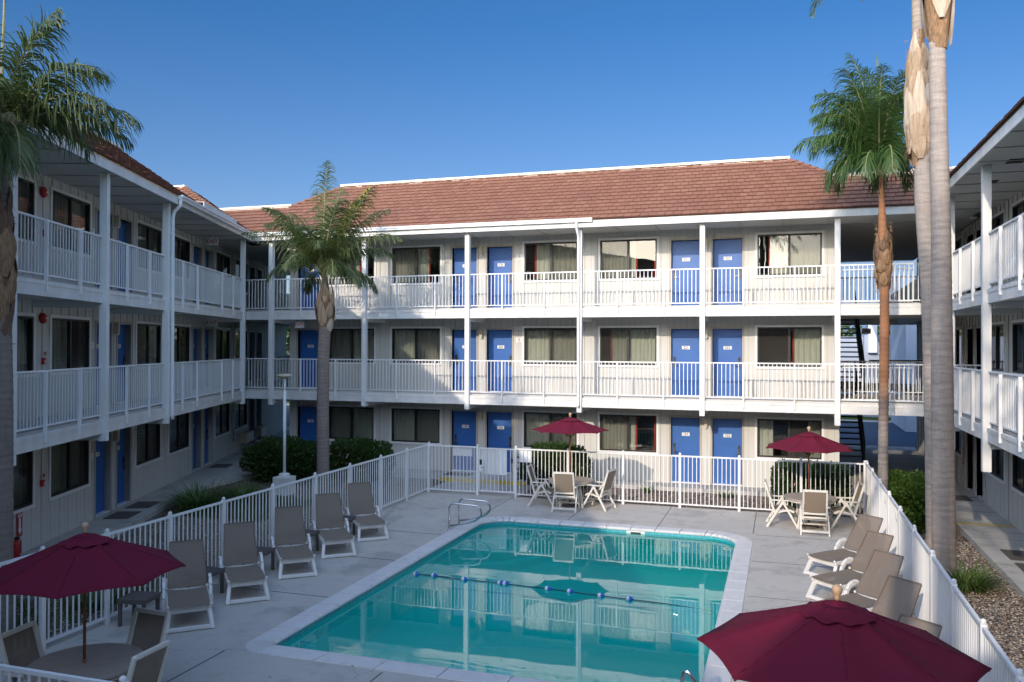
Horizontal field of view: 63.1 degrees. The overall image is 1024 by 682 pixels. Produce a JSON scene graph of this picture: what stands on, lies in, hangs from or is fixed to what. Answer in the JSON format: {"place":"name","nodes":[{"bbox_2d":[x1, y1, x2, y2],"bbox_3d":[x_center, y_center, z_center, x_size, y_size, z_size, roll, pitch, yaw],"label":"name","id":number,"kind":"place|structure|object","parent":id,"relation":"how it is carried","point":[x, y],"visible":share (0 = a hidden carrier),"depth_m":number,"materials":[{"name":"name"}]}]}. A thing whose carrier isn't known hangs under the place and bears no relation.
{"place":"outdoors","nodes":[
{"label":"outdoors","id":0,"kind":"place"},
{"bbox_2d":[171,494,311,522],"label":"grass","id":1,"kind":"structure","parent":0,"point":[175,512],"depth_m":21.95,"materials":[{"name":"green plant"}]},
{"bbox_2d":[0,491,876,681],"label":"pool deck","id":2,"kind":"structure","parent":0,"point":[235,630],"depth_m":15.78,"materials":[{"name":"concrete"}]},
{"bbox_2d":[0,620,46,681],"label":"armchair","id":3,"kind":"object","parent":2,"relation":"on","point":[21,646],"visible":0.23,"depth_m":9.73,"materials":[{"name":"white plastic"}]},
{"bbox_2d":[0,664,128,681],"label":"pool fence","id":4,"kind":"object","parent":2,"relation":"on","point":[39,674],"visible":1,"depth_m":7.52,"materials":[{"name":"metal"}]},
{"bbox_2d":[23,643,142,681],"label":"patio table","id":5,"kind":"object","parent":2,"relation":"on","point":[108,661],"visible":0.65,"depth_m":9.59,"materials":[{"name":"white plastic"}]},
{"bbox_2d":[0,522,185,662],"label":"parasol","id":6,"kind":"object","parent":2,"relation":"on","point":[84,562],"visible":1,"depth_m":9.17,"materials":[{"name":"red fabric"}]},
{"bbox_2d":[117,591,160,626],"bbox_3d":[-5.868,4.221,13.113,0.470,0.430,0.450,0,0,8],"label":"side table","id":7,"kind":"object","parent":2,"relation":"on","point":[136,598],"visible":0.92,"depth_m":13.03,"materials":[{"name":"grey plastic"}]},
{"bbox_2d":[113,607,170,681],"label":"armchair","id":8,"kind":"object","parent":2,"relation":"on","point":[148,628],"visible":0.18,"depth_m":10.36,"materials":[{"name":"white plastic"}]},
{"bbox_2d":[126,640,170,681],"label":"armchair","id":9,"kind":"object","parent":2,"relation":"on","point":[147,665],"visible":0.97,"depth_m":9.07,"materials":[{"name":"white plastic"}]},
{"bbox_2d":[161,539,214,633],"bbox_3d":[-5.299,3.906,13.609,0.780,1.095,1.956,0,0,-23],"label":"sun lounger","id":10,"kind":"object","parent":2,"relation":"on","point":[190,554],"visible":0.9,"depth_m":13.69,"materials":[{"name":"white plastic"}]},
{"bbox_2d":[0,443,430,661],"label":"pool fence","id":11,"kind":"object","parent":2,"relation":"on","point":[107,615],"visible":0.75,"depth_m":15.85,"materials":[{"name":"metal"}]},
{"bbox_2d":[217,521,269,604],"bbox_3d":[-4.873,3.915,15.025,0.780,1.095,1.956,0,0,-24],"label":"sun lounger","id":12,"kind":"object","parent":2,"relation":"on","point":[239,545],"visible":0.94,"depth_m":15.14,"materials":[{"name":"beige fabric"}]},
{"bbox_2d":[269,506,317,579],"bbox_3d":[-4.379,3.924,16.551,0.780,1.095,1.956,0,0,-22],"label":"sun lounger","id":13,"kind":"object","parent":2,"relation":"on","point":[289,527],"visible":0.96,"depth_m":16.67,"materials":[{"name":"grey fabric"}]},
{"bbox_2d":[310,493,356,558],"bbox_3d":[-3.916,3.933,18.064,0.780,1.095,1.956,0,0,-22],"label":"sun lounger","id":14,"kind":"object","parent":2,"relation":"on","point":[329,513],"visible":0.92,"depth_m":18.20,"materials":[{"name":"grey fabric"}]},
{"bbox_2d":[343,482,388,541],"bbox_3d":[-3.477,3.942,19.536,0.780,1.095,1.956,0,0,-23],"label":"sun lounger","id":15,"kind":"object","parent":2,"relation":"on","point":[360,496],"visible":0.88,"depth_m":19.67,"materials":[{"name":"beige fabric"}]},
{"bbox_2d":[245,516,752,681],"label":"swimming pool","id":16,"kind":"structure","parent":2,"relation":"in","point":[395,616],"depth_m":16.30,"materials":[{"name":"liquid"}]},
{"bbox_2d":[551,472,579,513],"bbox_3d":[1.435,3.971,22.146,0.656,1.089,0.805,0,0,14],"label":"armchair","id":17,"kind":"object","parent":2,"relation":"on","point":[564,486],"visible":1,"depth_m":21.88,"materials":[{"name":"white plastic"}]},
{"bbox_2d":[531,413,608,507],"bbox_3d":[1.587,3.233,22.777,1.966,2.550,1.966,0,0,29],"label":"parasol","id":18,"kind":"object","parent":2,"relation":"on","point":[570,425],"visible":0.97,"depth_m":22.45,"materials":[{"name":"red fabric"}]},
{"bbox_2d":[581,468,616,511],"bbox_3d":[2.359,3.976,22.463,0.805,1.089,0.657,0,0,32],"label":"armchair","id":19,"kind":"object","parent":2,"relation":"on","point":[606,486],"visible":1,"depth_m":22.28,"materials":[{"name":"white plastic"}]},
{"bbox_2d":[427,442,865,515],"bbox_3d":[3.221,3.766,22.971,12.098,1.496,0.144,0,0,18],"label":"pool fence","id":20,"kind":"object","parent":2,"relation":"on","point":[479,466],"visible":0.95,"depth_m":23.03,"materials":[{"name":"metal"}]},
{"bbox_2d":[764,479,796,527],"bbox_3d":[6.596,3.979,20.439,0.805,1.089,0.657,0,0,16],"label":"armchair","id":21,"kind":"object","parent":2,"relation":"on","point":[782,505],"visible":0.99,"depth_m":20.23,"materials":[{"name":"white plastic"}]},
{"bbox_2d":[766,426,852,528],"bbox_3d":[7.200,3.292,20.216,1.998,2.440,1.998,0,0,18],"label":"parasol","id":22,"kind":"object","parent":2,"relation":"on","point":[808,442],"visible":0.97,"depth_m":19.88,"materials":[{"name":"red fabric"}]},
{"bbox_2d":[799,489,829,536],"bbox_3d":[7.086,3.976,19.541,0.657,1.089,0.805,0,0,16],"label":"armchair","id":23,"kind":"object","parent":2,"relation":"on","point":[817,507],"visible":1,"depth_m":19.27,"materials":[{"name":"white plastic"}]},
{"bbox_2d":[697,584,991,681],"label":"parasol","id":24,"kind":"object","parent":2,"relation":"on","point":[836,639],"visible":1,"depth_m":6.10,"materials":[{"name":"red fabric"}]},
{"bbox_2d":[827,481,864,528],"bbox_3d":[8.096,3.982,20.249,0.805,1.089,0.656,0,0,10],"label":"armchair","id":25,"kind":"object","parent":2,"relation":"on","point":[855,498],"visible":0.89,"depth_m":20.19,"materials":[{"name":"white plastic"}]},
{"bbox_2d":[803,513,891,575],"bbox_3d":[6.624,3.981,16.228,1.956,1.048,0.780,0,0,-29],"label":"sun lounger","id":26,"kind":"object","parent":2,"relation":"on","point":[864,523],"visible":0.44,"depth_m":16.34,"materials":[{"name":"beige fabric"}]},
{"bbox_2d":[805,530,902,600],"bbox_3d":[6.135,3.971,14.709,1.956,1.048,0.780,0,0,-30],"label":"sun lounger","id":27,"kind":"object","parent":2,"relation":"on","point":[869,544],"visible":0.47,"depth_m":14.83,"materials":[{"name":"beige fabric"}]},
{"bbox_2d":[819,549,903,610],"bbox_3d":[5.641,3.962,13.262,1.956,1.048,0.780,0,0,-31],"label":"sun lounger","id":28,"kind":"object","parent":2,"relation":"on","point":[881,566],"visible":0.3,"depth_m":13.45,"materials":[{"name":"white plastic"}]},
{"bbox_2d":[868,575,921,620],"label":"sun lounger","id":29,"kind":"object","parent":2,"relation":"on","point":[897,596],"visible":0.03,"depth_m":11.94,"materials":[{"name":"white plastic"}]},
{"bbox_2d":[897,614,941,637],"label":"sun lounger","id":30,"kind":"object","parent":2,"relation":"on","point":[934,629],"visible":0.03,"depth_m":10.20,"materials":[{"name":"white plastic"}]},
{"bbox_2d":[866,460,1023,681],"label":"pool fence","id":31,"kind":"object","parent":2,"relation":"on","point":[943,602],"visible":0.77,"depth_m":11.54,"materials":[{"name":"metal"}]},
{"bbox_2d":[425,481,531,496],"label":"concrete path","id":32,"kind":"structure","parent":0,"point":[522,489],"depth_m":25.52,"materials":[{"name":"grey concrete"}]},
{"bbox_2d":[0,0,1023,343],"label":"sky","id":33,"kind":"structure","parent":0,"point":[237,103],"materials":[{"name":"blue"}]},
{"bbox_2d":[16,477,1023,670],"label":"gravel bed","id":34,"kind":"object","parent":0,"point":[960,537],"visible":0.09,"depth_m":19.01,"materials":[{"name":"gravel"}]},
{"bbox_2d":[0,0,143,632],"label":"palm tree","id":35,"kind":"object","parent":34,"relation":"on","point":[14,102],"visible":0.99,"depth_m":12.33,"materials":[{"name":"green plant"}]},
{"bbox_2d":[16,579,161,633],"bbox_3d":[-7.581,4.348,13.583,1.695,0.190,4.089,0,0,18],"label":"ground cover","id":36,"kind":"object","parent":34,"relation":"on","point":[51,605],"visible":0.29,"depth_m":13.69,"materials":[{"name":"green plant"}]},
{"bbox_2d":[154,472,240,511],"bbox_3d":[-8.299,4.046,22.233,2.615,0.857,2.524,0,0,-30],"label":"strap plant","id":37,"kind":"object","parent":34,"relation":"on","point":[197,499],"visible":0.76,"depth_m":22.16,"materials":[{"name":"green plant"}]},
{"bbox_2d":[208,476,278,503],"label":"strap plant","id":38,"kind":"object","parent":34,"relation":"on","point":[246,489],"visible":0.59,"depth_m":23.51,"materials":[{"name":"green plant"}]},
{"bbox_2d":[239,435,316,481],"bbox_3d":[-7.392,3.859,26.939,2.750,1.627,2.106,0,0,18],"label":"bush","id":39,"kind":"object","parent":34,"relation":"on","point":[264,460],"visible":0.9,"depth_m":26.39,"materials":[{"name":"green plant"}]},
{"bbox_2d":[273,374,295,495],"bbox_3d":[-6.671,2.723,24.446,0.480,3.535,0.480,0,0,18],"label":"lamp post","id":40,"kind":"object","parent":34,"relation":"on","point":[284,477],"visible":0.95,"depth_m":24.40,"materials":[{"name":"white metal"}]},
{"bbox_2d":[238,160,402,493],"bbox_3d":[-5.451,-0.344,24.683,4.149,9.779,4.618,0,0,-32],"label":"palm tree","id":41,"kind":"object","parent":34,"relation":"on","point":[325,253],"visible":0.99,"depth_m":24.26,"materials":[{"name":"green plant"}]},
{"bbox_2d":[313,436,395,482],"bbox_3d":[-4.965,3.859,26.719,2.713,1.588,1.813,0,0,18],"label":"bush","id":42,"kind":"object","parent":34,"relation":"on","point":[344,452],"visible":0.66,"depth_m":26.27,"materials":[{"name":"green plant"}]},
{"bbox_2d":[517,440,592,488],"bbox_3d":[1.290,3.840,25.159,2.327,1.664,1.732,0,0,18],"label":"bush","id":43,"kind":"object","parent":34,"relation":"on","point":[557,445],"visible":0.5,"depth_m":24.76,"materials":[{"name":"green plant"}]},
{"bbox_2d":[770,458,853,511],"bbox_3d":[8.165,3.962,22.770,2.188,1.435,1.478,0,0,18],"label":"bush","id":44,"kind":"object","parent":34,"relation":"on","point":[839,482],"visible":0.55,"depth_m":22.38,"materials":[{"name":"green plant"}]},
{"bbox_2d":[792,52,913,490],"bbox_3d":[8.886,-1.289,20.325,3.658,11.729,3.372,0,0,-27],"label":"palm tree","id":45,"kind":"object","parent":34,"relation":"on","point":[865,138],"visible":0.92,"depth_m":20.07,"materials":[{"name":"green plant"}]},
{"bbox_2d":[808,0,931,549],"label":"palm tree","id":46,"kind":"object","parent":34,"relation":"on","point":[916,112],"visible":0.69,"depth_m":17.76,"materials":[{"name":"beige plant"}]},
{"bbox_2d":[875,468,925,533],"bbox_3d":[10.100,4.035,21.189,1.485,1.316,4.019,0,0,18],"label":"hedge","id":47,"kind":"object","parent":34,"relation":"on","point":[907,489],"visible":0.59,"depth_m":19.91,"materials":[{"name":"green plant"}]},
{"bbox_2d":[921,0,956,577],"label":"palm tree","id":48,"kind":"object","parent":34,"relation":"on","point":[938,20],"visible":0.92,"depth_m":15.45,"materials":[{"name":"grey plant"}]},
{"bbox_2d":[940,556,1015,594],"bbox_3d":[8.149,4.185,15.069,1.774,0.608,1.865,0,0,18],"label":"strap plant","id":49,"kind":"object","parent":34,"relation":"on","point":[972,581],"visible":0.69,"depth_m":14.87,"materials":[{"name":"green plant"}]},
{"bbox_2d":[20,427,1023,598],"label":"walkway","id":50,"kind":"structure","parent":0,"point":[907,459],"depth_m":23.24,"materials":[{"name":"concrete"}]},
{"bbox_2d":[839,360,865,469],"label":"staircase","id":51,"kind":"structure","parent":50,"relation":"on","point":[862,443],"depth_m":29.12,"materials":[{"name":"black metal"}]},
{"bbox_2d":[286,352,851,518],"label":"ground","id":52,"kind":"structure","parent":0,"point":[287,415],"depth_m":51.53,"materials":[{"name":"concrete"}]},
{"bbox_2d":[9,88,289,553],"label":"motel building","id":53,"kind":"structure","parent":52,"relation":"on","point":[160,381],"depth_m":20.49,"materials":[{"name":"white paint"}]},
{"bbox_2d":[13,450,35,514],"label":"window","id":54,"kind":"structure","parent":53,"relation":"in","point":[17,473],"depth_m":17.31,"materials":[{"name":"black glass"}]},
{"bbox_2d":[17,312,35,377],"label":"window","id":55,"kind":"structure","parent":53,"relation":"in","point":[31,317],"depth_m":17.36,"materials":[{"name":"brown metal"}]},
{"bbox_2d":[18,173,36,244],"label":"window","id":56,"kind":"structure","parent":53,"relation":"in","point":[32,193],"depth_m":17.35,"materials":[{"name":"black glass"}]},
{"bbox_2d":[48,440,90,500],"bbox_3d":[-10.211,2.838,19.075,0.263,1.290,1.990,0,0,-3],"label":"window","id":57,"kind":"structure","parent":53,"relation":"in","point":[63,459],"depth_m":19.05,"materials":[{"name":"glass"}]},
{"bbox_2d":[49,314,91,374],"bbox_3d":[-10.202,0.090,19.089,0.263,1.325,1.990,0,0,-3],"label":"window","id":58,"kind":"structure","parent":53,"relation":"in","point":[60,326],"depth_m":19.06,"materials":[{"name":"brown metal"}]},
{"bbox_2d":[50,186,91,257],"bbox_3d":[-10.194,-2.682,19.103,0.263,1.370,1.990,0,0,-3],"label":"window","id":59,"kind":"structure","parent":53,"relation":"in","point":[65,207],"depth_m":19.14,"materials":[{"name":"glass"}]},
{"bbox_2d":[93,431,111,518],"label":"door","id":60,"kind":"structure","parent":53,"relation":"in","point":[99,446],"depth_m":21.02,"materials":[{"name":"blue paint"}]},
{"bbox_2d":[94,320,112,406],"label":"door","id":61,"kind":"structure","parent":53,"relation":"in","point":[96,335],"depth_m":20.88,"materials":[{"name":"blue paint"}]},
{"bbox_2d":[115,426,131,507],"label":"door","id":62,"kind":"structure","parent":53,"relation":"in","point":[120,461],"depth_m":22.32,"materials":[{"name":"blue paint"}]},
{"bbox_2d":[116,322,131,403],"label":"door","id":63,"kind":"structure","parent":53,"relation":"in","point":[120,339],"depth_m":22.36,"materials":[{"name":"blue paint"}]},
{"bbox_2d":[116,215,132,292],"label":"door","id":64,"kind":"structure","parent":53,"relation":"in","point":[121,232],"depth_m":22.34,"materials":[{"name":"blue paint"}]},
{"bbox_2d":[134,424,161,468],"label":"window","id":65,"kind":"structure","parent":53,"relation":"in","point":[143,444],"depth_m":23.82,"materials":[{"name":"black glass"}]},
{"bbox_2d":[135,321,161,368],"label":"window","id":66,"kind":"structure","parent":53,"relation":"in","point":[144,331],"depth_m":23.92,"materials":[{"name":"brown metal"}]},
{"bbox_2d":[135,219,161,273],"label":"window","id":67,"kind":"structure","parent":53,"relation":"in","point":[145,232],"depth_m":23.85,"materials":[{"name":"black glass"}]},
{"bbox_2d":[168,412,189,455],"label":"window","id":68,"kind":"structure","parent":53,"relation":"in","point":[174,447],"depth_m":26.43,"materials":[{"name":"black glass"}]},
{"bbox_2d":[170,323,190,366],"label":"window","id":69,"kind":"structure","parent":53,"relation":"in","point":[177,327],"depth_m":26.55,"materials":[{"name":"brown metal"}]},
{"bbox_2d":[191,409,201,472],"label":"door","id":70,"kind":"structure","parent":53,"relation":"in","point":[194,422],"depth_m":28.49,"materials":[{"name":"blue paint"}]},
{"bbox_2d":[214,403,229,438],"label":"window","id":71,"kind":"structure","parent":53,"relation":"in","point":[219,431],"depth_m":31.17,"materials":[{"name":"black glass"}]},
{"bbox_2d":[215,327,230,362],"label":"window","id":72,"kind":"structure","parent":53,"relation":"in","point":[219,331],"depth_m":31.28,"materials":[{"name":"brown metal"}]},
{"bbox_2d":[219,156,980,487],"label":"motel building","id":73,"kind":"structure","parent":52,"relation":"on","point":[611,294],"depth_m":26.54,"materials":[{"name":"white paint"}]},
{"bbox_2d":[296,404,316,462],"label":"door","id":74,"kind":"structure","parent":73,"relation":"in","point":[308,425],"depth_m":30.14,"materials":[{"name":"blue paint"}]},
{"bbox_2d":[296,328,318,387],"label":"door","id":75,"kind":"structure","parent":73,"relation":"in","point":[308,338],"depth_m":30.16,"materials":[{"name":"blue paint"}]},
{"bbox_2d":[329,404,375,440],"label":"window","id":76,"kind":"structure","parent":73,"relation":"in","point":[352,421],"depth_m":29.60,"materials":[{"name":"glass"}]},
{"bbox_2d":[329,327,375,363],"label":"window","id":77,"kind":"structure","parent":73,"relation":"in","point":[345,342],"depth_m":29.65,"materials":[{"name":"glass"}]},
{"bbox_2d":[389,406,441,444],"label":"window","id":78,"kind":"structure","parent":73,"relation":"in","point":[408,425],"depth_m":28.83,"materials":[{"name":"glass"}]},
{"bbox_2d":[390,326,441,364],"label":"window","id":79,"kind":"structure","parent":73,"relation":"in","point":[411,342],"depth_m":28.83,"materials":[{"name":"glass"}]},
{"bbox_2d":[390,244,441,285],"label":"window","id":80,"kind":"structure","parent":73,"relation":"in","point":[411,259],"depth_m":28.90,"materials":[{"name":"glass"}]},
{"bbox_2d":[450,409,477,471],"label":"door","id":81,"kind":"structure","parent":73,"relation":"in","point":[465,421],"depth_m":28.26,"materials":[{"name":"blue paint"}]},
{"bbox_2d":[450,328,477,390],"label":"door","id":82,"kind":"structure","parent":73,"relation":"in","point":[459,333],"depth_m":28.29,"materials":[{"name":"blue paint"}]},
{"bbox_2d":[450,246,478,307],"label":"door","id":83,"kind":"structure","parent":73,"relation":"in","point":[459,254],"depth_m":28.32,"materials":[{"name":"blue paint"}]},
{"bbox_2d":[485,410,513,473],"bbox_3d":[-0.396,3.358,27.835,1.000,2.100,0.225,0,0,18],"label":"door","id":84,"kind":"structure","parent":73,"relation":"in","point":[500,423],"depth_m":27.86,"materials":[{"name":"blue paint"}]},
{"bbox_2d":[485,328,513,391],"bbox_3d":[-0.388,0.633,27.849,1.000,2.150,0.225,0,0,18],"label":"door","id":85,"kind":"structure","parent":73,"relation":"in","point":[501,341],"depth_m":27.89,"materials":[{"name":"blue paint"}]},
{"bbox_2d":[485,244,513,307],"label":"door","id":86,"kind":"structure","parent":73,"relation":"in","point":[501,257],"depth_m":27.91,"materials":[{"name":"blue paint"}]},
{"bbox_2d":[522,326,576,366],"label":"window","id":87,"kind":"structure","parent":73,"relation":"in","point":[539,343],"depth_m":27.37,"materials":[{"name":"glass"}]},
{"bbox_2d":[522,239,576,282],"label":"window","id":88,"kind":"structure","parent":73,"relation":"in","point":[550,255],"depth_m":27.35,"materials":[{"name":"glass"}]},
{"bbox_2d":[522,410,578,448],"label":"window","id":89,"kind":"structure","parent":73,"relation":"in","point":[531,419],"depth_m":27.45,"materials":[{"name":"glass"}]},
{"bbox_2d":[597,412,658,453],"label":"window","id":90,"kind":"structure","parent":73,"relation":"in","point":[621,435],"depth_m":26.64,"materials":[{"name":"glass"}]},
{"bbox_2d":[598,325,658,367],"bbox_3d":[3.707,0.171,26.519,1.950,1.325,0.263,0,0,18],"label":"window","id":91,"kind":"structure","parent":73,"relation":"in","point":[636,343],"depth_m":26.53,"materials":[{"name":"beige glass"}]},
{"bbox_2d":[598,236,658,280],"bbox_3d":[3.716,-2.601,26.533,1.950,1.370,0.263,0,0,18],"label":"window","id":92,"kind":"structure","parent":73,"relation":"in","point":[613,253],"depth_m":26.67,"materials":[{"name":"glass"}]},
{"bbox_2d":[669,327,699,395],"bbox_3d":[5.413,0.641,25.963,1.000,2.150,0.225,0,0,18],"label":"door","id":93,"kind":"structure","parent":73,"relation":"in","point":[685,346],"depth_m":26.00,"materials":[{"name":"blue paint"}]},
{"bbox_2d":[669,238,699,305],"bbox_3d":[5.422,-2.114,25.977,1.000,2.160,0.225,0,0,18],"label":"door","id":94,"kind":"structure","parent":73,"relation":"in","point":[685,254],"depth_m":26.02,"materials":[{"name":"blue paint"}]},
{"bbox_2d":[669,415,701,483],"bbox_3d":[5.405,3.366,25.949,1.000,2.100,0.225,0,0,18],"label":"door","id":95,"kind":"structure","parent":73,"relation":"in","point":[686,431],"depth_m":25.99,"materials":[{"name":"blue paint"}]},
{"bbox_2d":[710,416,743,485],"bbox_3d":[6.603,3.368,25.559,1.000,2.100,0.225,0,0,18],"label":"door","id":96,"kind":"structure","parent":73,"relation":"in","point":[728,432],"depth_m":25.60,"materials":[{"name":"blue paint"}]},
{"bbox_2d":[710,327,743,396],"bbox_3d":[6.611,0.643,25.573,1.000,2.150,0.225,0,0,18],"label":"door","id":97,"kind":"structure","parent":73,"relation":"in","point":[727,343],"depth_m":25.61,"materials":[{"name":"blue paint"}]},
{"bbox_2d":[711,236,743,304],"bbox_3d":[6.620,-2.112,25.587,1.000,2.160,0.225,0,0,18],"label":"door","id":98,"kind":"structure","parent":73,"relation":"in","point":[726,252],"depth_m":25.63,"materials":[{"name":"blue paint"}]},
{"bbox_2d":[755,416,823,460],"bbox_3d":[8.311,2.925,25.005,1.970,1.290,0.263,0,0,18],"label":"window","id":99,"kind":"structure","parent":73,"relation":"in","point":[763,425],"depth_m":25.10,"materials":[{"name":"brown metal"}]},
{"bbox_2d":[755,325,823,368],"bbox_3d":[8.320,0.178,25.020,1.970,1.325,0.263,0,0,18],"label":"window","id":100,"kind":"structure","parent":73,"relation":"in","point":[807,340],"depth_m":24.95,"materials":[{"name":"black glass"}]},
{"bbox_2d":[755,230,823,277],"bbox_3d":[8.328,-2.595,25.034,1.970,1.370,0.263,0,0,18],"label":"window","id":101,"kind":"structure","parent":73,"relation":"in","point":[786,248],"depth_m":25.04,"materials":[{"name":"glass"}]},
{"bbox_2d":[840,292,864,393],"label":"staircase","id":102,"kind":"structure","parent":73,"relation":"attached to","point":[858,338],"depth_m":29.77,"materials":[{"name":"black metal"}]},
{"bbox_2d":[879,279,916,431],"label":"building","id":103,"kind":"structure","parent":52,"relation":"on","point":[903,342],"depth_m":43.10,"materials":[{"name":"paint"}]},
{"bbox_2d":[897,96,1023,532],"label":"motel building","id":104,"kind":"structure","parent":52,"relation":"on","point":[986,173],"depth_m":18.43,"materials":[{"name":"white paint"}]},
{"bbox_2d":[992,321,1005,371],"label":"window","id":105,"kind":"structure","parent":104,"relation":"in","point":[1000,327],"depth_m":21.59,"materials":[{"name":"black glass"}]},
{"bbox_2d":[1011,319,1023,374],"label":"window","id":106,"kind":"structure","parent":104,"relation":"in","point":[1014,323],"depth_m":19.95,"materials":[{"name":"brown metal"}]},
{"bbox_2d":[840,325,890,417],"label":"building","id":107,"kind":"structure","parent":0,"point":[871,342],"depth_m":51.72,"materials":[{"name":"paint"}]},
{"bbox_2d":[839,422,916,448],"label":"wall","id":108,"kind":"structure","parent":0,"point":[898,436],"depth_m":41.20,"materials":[{"name":"blue paint"}]},
{"bbox_2d":[841,258,917,335],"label":"building","id":109,"kind":"structure","parent":0,"point":[869,275],"depth_m":77.65,"materials":[{"name":"paint"}]},
{"label":"water","id":110,"kind":"structure","parent":0,"visible":0},
{"bbox_2d":[410,572,714,611],"bbox_3d":[0.729,4.552,15.275,5.866,0.100,0.177,0,0,22],"label":"float rope","id":111,"kind":"object","parent":110,"relation":"on","point":[546,588],"visible":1,"depth_m":15.28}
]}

